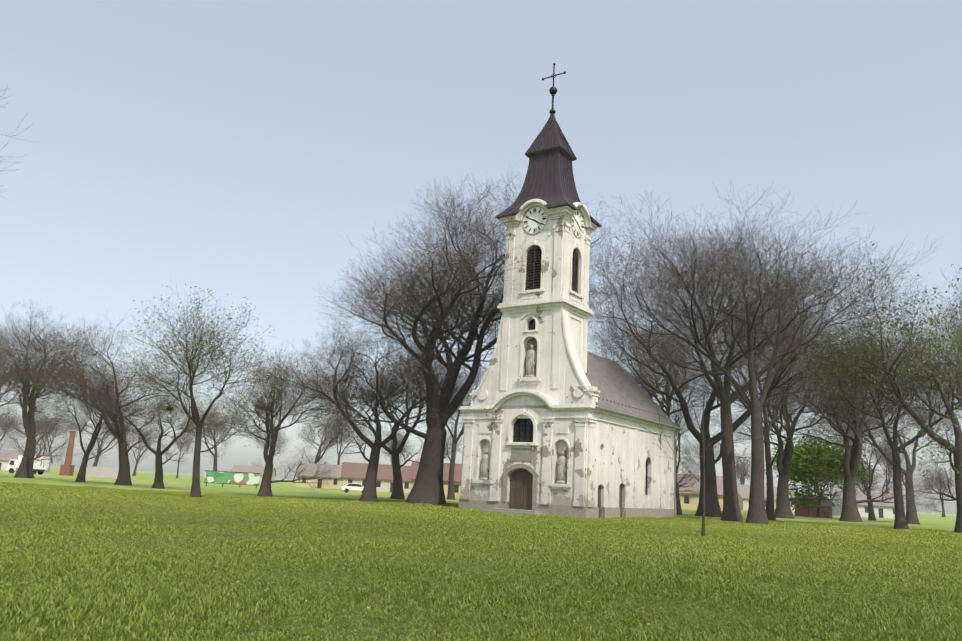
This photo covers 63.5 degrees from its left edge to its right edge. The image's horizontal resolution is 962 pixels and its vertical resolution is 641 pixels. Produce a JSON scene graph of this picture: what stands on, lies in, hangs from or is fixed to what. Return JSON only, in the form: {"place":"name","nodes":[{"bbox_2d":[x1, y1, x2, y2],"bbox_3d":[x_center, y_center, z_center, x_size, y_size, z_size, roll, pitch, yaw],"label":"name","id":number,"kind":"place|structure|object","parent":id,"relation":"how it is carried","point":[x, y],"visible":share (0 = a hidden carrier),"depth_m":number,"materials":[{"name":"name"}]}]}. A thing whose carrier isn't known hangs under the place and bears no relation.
{"place":"outdoors","nodes":[
{"label":"outdoors","id":0,"kind":"place"},
{"bbox_2d":[9,468,42,474],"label":"truck wheels","id":1,"kind":"object","parent":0,"point":[11,470],"visible":0.54,"depth_m":147.78,"materials":[{"name":"black rubber"}]},
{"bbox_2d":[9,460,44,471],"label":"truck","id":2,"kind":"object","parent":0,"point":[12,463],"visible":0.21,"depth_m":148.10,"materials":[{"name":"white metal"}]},
{"bbox_2d":[230,465,276,475],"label":"house roof","id":3,"kind":"structure","parent":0,"point":[248,469],"depth_m":281.05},
{"bbox_2d":[408,461,461,481],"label":"house roof","id":4,"kind":"structure","parent":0,"point":[446,468],"depth_m":130.18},
{"bbox_2d":[0,467,961,640],"bbox_3d":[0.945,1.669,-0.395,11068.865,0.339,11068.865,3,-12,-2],"label":"meadow ground","id":5,"kind":"structure","parent":0,"point":[140,480],"depth_m":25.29,"materials":[{"name":"green plant"}]},
{"bbox_2d":[0,399,23,448],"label":"tree","id":6,"kind":"object","parent":5,"relation":"on","point":[3,424],"visible":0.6,"depth_m":237.54,"materials":[{"name":"grey plant"}]},
{"bbox_2d":[0,85,30,196],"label":"tree","id":7,"kind":"object","parent":5,"relation":"on","point":[9,141],"visible":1,"depth_m":34.74,"materials":[{"name":"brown plant"}]},
{"bbox_2d":[0,329,39,457],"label":"oak tree","id":8,"kind":"object","parent":5,"relation":"on","point":[2,361],"visible":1,"depth_m":74.88,"materials":[{"name":"brown plant"}]},
{"bbox_2d":[0,456,50,471],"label":"house walls","id":9,"kind":"structure","parent":5,"relation":"on","point":[4,465],"depth_m":215.00,"materials":[{"name":"white paint"}]},
{"bbox_2d":[0,449,52,462],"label":"house roof","id":10,"kind":"structure","parent":9,"relation":"on","point":[10,454],"depth_m":217.96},
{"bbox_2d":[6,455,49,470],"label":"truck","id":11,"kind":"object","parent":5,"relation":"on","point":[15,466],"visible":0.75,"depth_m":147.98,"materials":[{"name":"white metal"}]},
{"bbox_2d":[0,317,56,435],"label":"oak tree","id":12,"kind":"object","parent":5,"relation":"on","point":[6,390],"visible":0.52,"depth_m":103.93,"materials":[{"name":"brown plant"}]},
{"bbox_2d":[0,397,76,450],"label":"oak tree","id":13,"kind":"object","parent":5,"relation":"on","point":[43,424],"visible":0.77,"depth_m":234.04,"materials":[{"name":"grey plant"}]},
{"bbox_2d":[0,299,111,477],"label":"oak tree","id":14,"kind":"object","parent":5,"relation":"on","point":[25,468],"visible":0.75,"depth_m":104.60,"materials":[{"name":"brown plant"}]},
{"bbox_2d":[23,404,93,459],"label":"tree","id":15,"kind":"object","parent":5,"relation":"on","point":[66,432],"visible":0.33,"depth_m":286.73,"materials":[{"name":"grey plant"}]},
{"bbox_2d":[59,431,75,475],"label":"brick chimney","id":16,"kind":"object","parent":5,"relation":"on","point":[66,469],"visible":0.98,"depth_m":164.95,"materials":[{"name":"red brick"}]},
{"bbox_2d":[16,356,182,481],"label":"tree","id":17,"kind":"object","parent":5,"relation":"on","point":[80,477],"visible":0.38,"depth_m":89.73,"materials":[{"name":"brown plant"}]},
{"bbox_2d":[68,396,147,466],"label":"oak tree","id":18,"kind":"object","parent":5,"relation":"on","point":[98,452],"visible":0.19,"depth_m":239.37,"materials":[{"name":"brown plant"}]},
{"bbox_2d":[87,465,131,478],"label":"house wall","id":19,"kind":"structure","parent":5,"relation":"on","point":[103,472],"depth_m":145.63,"materials":[{"name":"white paint"}]},
{"bbox_2d":[17,311,202,485],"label":"oak tree","id":20,"kind":"object","parent":5,"relation":"on","point":[124,477],"visible":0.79,"depth_m":85.78,"materials":[{"name":"brown plant"}]},
{"bbox_2d":[114,419,169,475],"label":"tree","id":21,"kind":"object","parent":5,"relation":"on","point":[138,459],"visible":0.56,"depth_m":278.57,"materials":[{"name":"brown plant"}]},
{"bbox_2d":[73,358,255,488],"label":"oak tree","id":22,"kind":"object","parent":5,"relation":"on","point":[158,483],"visible":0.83,"depth_m":83.53,"materials":[{"name":"brown plant"}]},
{"bbox_2d":[171,433,194,477],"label":"tall tree","id":23,"kind":"object","parent":5,"relation":"on","point":[181,441],"visible":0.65,"depth_m":269.32,"materials":[{"name":"grey plant"}]},
{"bbox_2d":[100,284,299,496],"bbox_3d":[-20.813,5.418,56.303,18.679,14.923,13.001,-4,-14,30],"label":"tree","id":24,"kind":"object","parent":5,"relation":"on","point":[198,423],"visible":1,"depth_m":55.50,"materials":[{"name":"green plant"}]},
{"bbox_2d":[174,393,234,470],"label":"oak tree","id":25,"kind":"object","parent":5,"relation":"on","point":[213,438],"visible":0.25,"depth_m":223.28,"materials":[{"name":"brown plant"}]},
{"bbox_2d":[203,470,260,487],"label":"billboard frame","id":26,"kind":"object","parent":5,"relation":"on","point":[227,483],"visible":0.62,"depth_m":111.80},
{"bbox_2d":[204,471,259,484],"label":"billboard","id":27,"kind":"object","parent":26,"relation":"attached to","point":[232,478],"visible":1,"depth_m":111.83},
{"bbox_2d":[259,470,274,481],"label":"house walls","id":28,"kind":"structure","parent":5,"relation":"on","point":[273,477],"depth_m":282.35,"materials":[{"name":"beige paint"}]},
{"bbox_2d":[247,418,291,465],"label":"oak tree","id":29,"kind":"object","parent":5,"relation":"on","point":[277,441],"visible":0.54,"depth_m":286.66,"materials":[{"name":"grey plant"}]},
{"bbox_2d":[205,344,348,496],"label":"oak tree","id":30,"kind":"object","parent":5,"relation":"on","point":[265,487],"visible":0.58,"depth_m":76.38,"materials":[{"name":"brown plant"}]},
{"bbox_2d":[296,476,342,488],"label":"house walls","id":31,"kind":"structure","parent":5,"relation":"on","point":[338,485],"depth_m":178.76,"materials":[{"name":"beige paint"}]},
{"bbox_2d":[295,462,341,477],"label":"house roof","id":32,"kind":"structure","parent":31,"relation":"on","point":[335,472],"depth_m":180.81,"materials":[{"name":"brown tile"}]},
{"bbox_2d":[302,477,337,487],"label":"house windows","id":33,"kind":"structure","parent":31,"relation":"in","point":[334,482],"depth_m":178.66,"materials":[{"name":"grey glass"}]},
{"bbox_2d":[292,404,355,463],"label":"oak tree","id":34,"kind":"object","parent":5,"relation":"on","point":[332,441],"visible":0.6,"depth_m":224.91,"materials":[{"name":"grey plant"}]},
{"bbox_2d":[310,400,384,464],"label":"tall tree","id":35,"kind":"object","parent":5,"relation":"on","point":[343,432],"visible":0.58,"depth_m":217.17,"materials":[{"name":"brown plant"}]},
{"bbox_2d":[341,483,363,490],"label":"car","id":36,"kind":"object","parent":5,"relation":"on","point":[353,488],"depth_m":119.64,"materials":[{"name":"white metal"}]},
{"bbox_2d":[234,306,489,501],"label":"oak tree","id":37,"kind":"object","parent":5,"relation":"on","point":[369,493],"visible":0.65,"depth_m":74.94,"materials":[{"name":"brown plant"}]},
{"bbox_2d":[342,478,410,492],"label":"house walls","id":38,"kind":"structure","parent":5,"relation":"on","point":[385,486],"depth_m":165.80,"materials":[{"name":"beige paint"}]},
{"bbox_2d":[341,462,410,480],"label":"house roof","id":39,"kind":"structure","parent":38,"relation":"on","point":[359,470],"depth_m":167.66,"materials":[{"name":"red tile"}]},
{"bbox_2d":[348,479,408,491],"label":"house windows","id":40,"kind":"structure","parent":38,"relation":"in","point":[378,484],"depth_m":165.84,"materials":[{"name":"grey glass"}]},
{"bbox_2d":[299,331,478,498],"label":"oak tree","id":41,"kind":"object","parent":5,"relation":"on","point":[397,490],"visible":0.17,"depth_m":92.65,"materials":[{"name":"brown plant"}]},
{"bbox_2d":[380,423,411,464],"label":"oak tree","id":42,"kind":"object","parent":5,"relation":"on","point":[398,439],"visible":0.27,"depth_m":269.64,"materials":[{"name":"grey plant"}]},
{"bbox_2d":[365,345,495,499],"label":"tree","id":43,"kind":"object","parent":5,"relation":"on","point":[451,492],"visible":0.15,"depth_m":109.98,"materials":[{"name":"brown plant"}]},
{"bbox_2d":[410,480,460,498],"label":"house walls","id":44,"kind":"structure","parent":5,"relation":"on","point":[445,484],"depth_m":128.28,"materials":[{"name":"beige paint"}]},
{"bbox_2d":[454,485,458,492],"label":"house windows","id":45,"kind":"structure","parent":44,"relation":"in","point":[456,488],"depth_m":128.15,"materials":[{"name":"grey glass"}]},
{"bbox_2d":[421,431,462,460],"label":"oak tree","id":46,"kind":"object","parent":5,"relation":"on","point":[450,445],"visible":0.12,"depth_m":260.97,"materials":[{"name":"grey plant"}]},
{"bbox_2d":[295,171,654,504],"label":"tree","id":47,"kind":"object","parent":5,"relation":"on","point":[428,487],"visible":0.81,"depth_m":70.39,"materials":[{"name":"brown plant"}]},
{"bbox_2d":[458,63,680,517],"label":"chapel","id":48,"kind":"structure","parent":5,"relation":"on","point":[557,414],"depth_m":61.13,"materials":[{"name":"paint"}]},
{"bbox_2d":[509,468,621,517],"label":"chapel doors","id":49,"kind":"structure","parent":48,"relation":"in","point":[521,480],"depth_m":58.42,"materials":[{"name":"brown wood"}]},
{"bbox_2d":[594,303,736,506],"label":"oak tree","id":50,"kind":"object","parent":5,"relation":"on","point":[649,393],"visible":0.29,"depth_m":96.16,"materials":[{"name":"brown plant"}]},
{"bbox_2d":[649,361,716,514],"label":"tree","id":51,"kind":"object","parent":5,"relation":"on","point":[678,440],"visible":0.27,"depth_m":91.92,"materials":[{"name":"brown plant"}]},
{"bbox_2d":[679,493,722,510],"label":"house walls","id":52,"kind":"structure","parent":5,"relation":"on","point":[694,502],"depth_m":137.44,"materials":[{"name":"yellow paint"}]},
{"bbox_2d":[684,496,688,503],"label":"house windows","id":53,"kind":"structure","parent":52,"relation":"in","point":[686,499],"depth_m":137.66,"materials":[{"name":"grey glass"}]},
{"bbox_2d":[677,474,738,495],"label":"house roof","id":54,"kind":"structure","parent":52,"relation":"on","point":[719,479],"depth_m":139.13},
{"bbox_2d":[640,326,766,535],"bbox_3d":[11.795,5.672,39.576,6.649,10.920,5.187,9,-13,-24],"label":"tree","id":55,"kind":"object","parent":5,"relation":"on","point":[703,485],"visible":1,"depth_m":39.69,"materials":[{"name":"brown plant"}]},
{"bbox_2d":[677,427,735,469],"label":"tall tree","id":56,"kind":"object","parent":5,"relation":"on","point":[716,450],"visible":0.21,"depth_m":235.35,"materials":[{"name":"grey plant"}]},
{"bbox_2d":[735,447,750,484],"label":"oak tree","id":57,"kind":"object","parent":5,"relation":"on","point":[739,467],"visible":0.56,"depth_m":311.12,"materials":[{"name":"grey plant"}]},
{"bbox_2d":[587,219,899,516],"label":"oak tree","id":58,"kind":"object","parent":5,"relation":"on","point":[712,507],"visible":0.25,"depth_m":89.09,"materials":[{"name":"brown plant"}]},
{"bbox_2d":[590,191,928,521],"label":"tall tree","id":59,"kind":"object","parent":5,"relation":"on","point":[731,510],"visible":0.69,"depth_m":68.11,"materials":[{"name":"brown plant"}]},
{"bbox_2d":[661,299,860,519],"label":"tree","id":60,"kind":"object","parent":5,"relation":"on","point":[770,510],"visible":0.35,"depth_m":88.53,"materials":[{"name":"brown plant"}]},
{"bbox_2d":[738,493,794,512],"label":"house walls","id":61,"kind":"structure","parent":5,"relation":"on","point":[743,504],"depth_m":170.50,"materials":[{"name":"beige paint"}]},
{"bbox_2d":[588,180,947,524],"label":"tall tree","id":62,"kind":"object","parent":5,"relation":"on","point":[756,514],"visible":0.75,"depth_m":65.90,"materials":[{"name":"brown plant"}]},
{"bbox_2d":[694,330,887,518],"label":"oak tree","id":63,"kind":"object","parent":5,"relation":"on","point":[783,499],"visible":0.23,"depth_m":104.06,"materials":[{"name":"brown plant"}]},
{"bbox_2d":[795,500,831,517],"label":"red shed walls","id":64,"kind":"structure","parent":5,"relation":"on","point":[808,513],"depth_m":133.23,"materials":[{"name":"red wood"}]},
{"bbox_2d":[791,493,835,506],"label":"roof","id":65,"kind":"structure","parent":64,"relation":"on","point":[827,502],"depth_m":133.61,"materials":[{"name":"grey"}]},
{"bbox_2d":[812,506,828,517],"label":"red shed windows","id":66,"kind":"structure","parent":64,"relation":"in","point":[826,513],"depth_m":133.06,"materials":[{"name":"glass"}]},
{"bbox_2d":[764,428,889,517],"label":"tree","id":67,"kind":"object","parent":5,"relation":"on","point":[798,457],"visible":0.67,"depth_m":131.27,"materials":[{"name":"green plant"}]},
{"bbox_2d":[763,316,957,521],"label":"oak tree","id":68,"kind":"object","parent":5,"relation":"on","point":[850,511],"visible":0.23,"depth_m":101.36,"materials":[{"name":"brown plant"}]},
{"bbox_2d":[832,493,894,517],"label":"house walls","id":69,"kind":"structure","parent":5,"relation":"on","point":[887,512],"depth_m":171.60,"materials":[{"name":"white paint"}]},
{"bbox_2d":[831,490,904,506],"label":"house roof","id":70,"kind":"structure","parent":69,"relation":"on","point":[875,494],"depth_m":174.00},
{"bbox_2d":[865,507,894,517],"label":"house windows","id":71,"kind":"structure","parent":69,"relation":"in","point":[880,510],"depth_m":171.32,"materials":[{"name":"grey glass"}]},
{"bbox_2d":[801,392,927,520],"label":"tree","id":72,"kind":"object","parent":5,"relation":"on","point":[871,514],"visible":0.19,"depth_m":129.83,"materials":[{"name":"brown plant"}]},
{"bbox_2d":[856,462,879,491],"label":"oak tree","id":73,"kind":"object","parent":5,"relation":"on","point":[864,489],"visible":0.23,"depth_m":302.82,"materials":[{"name":"grey plant"}]},
{"bbox_2d":[781,315,961,528],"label":"tall tree","id":74,"kind":"object","parent":5,"relation":"on","point":[900,522],"visible":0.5,"depth_m":72.41,"materials":[{"name":"brown plant"}]},
{"bbox_2d":[784,240,961,532],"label":"oak tree","id":75,"kind":"object","parent":5,"relation":"on","point":[956,449],"visible":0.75,"depth_m":70.41,"materials":[{"name":"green plant"}]},
{"bbox_2d":[806,361,961,524],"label":"oak tree","id":76,"kind":"object","parent":5,"relation":"on","point":[912,518],"visible":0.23,"depth_m":113.07,"materials":[{"name":"brown plant"}]},
{"bbox_2d":[863,431,911,491],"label":"tall tree","id":77,"kind":"object","parent":5,"relation":"on","point":[884,468],"visible":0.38,"depth_m":225.52,"materials":[{"name":"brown plant"}]},
{"bbox_2d":[883,295,961,515],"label":"oak tree","id":78,"kind":"object","parent":5,"relation":"on","point":[953,499],"visible":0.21,"depth_m":114.39,"materials":[{"name":"brown plant"}]},
{"bbox_2d":[917,465,954,516],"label":"oak tree","id":79,"kind":"object","parent":5,"relation":"on","point":[940,491],"visible":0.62,"depth_m":318.74,"materials":[{"name":"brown plant"}]},
{"bbox_2d":[0,0,961,513],"label":"sky","id":80,"kind":"structure","parent":0,"point":[234,148],"materials":[{"name":"blue"}]},
{"bbox_2d":[737,485,798,500],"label":"house roof","id":81,"kind":"structure","parent":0,"point":[743,491],"depth_m":172.79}
]}

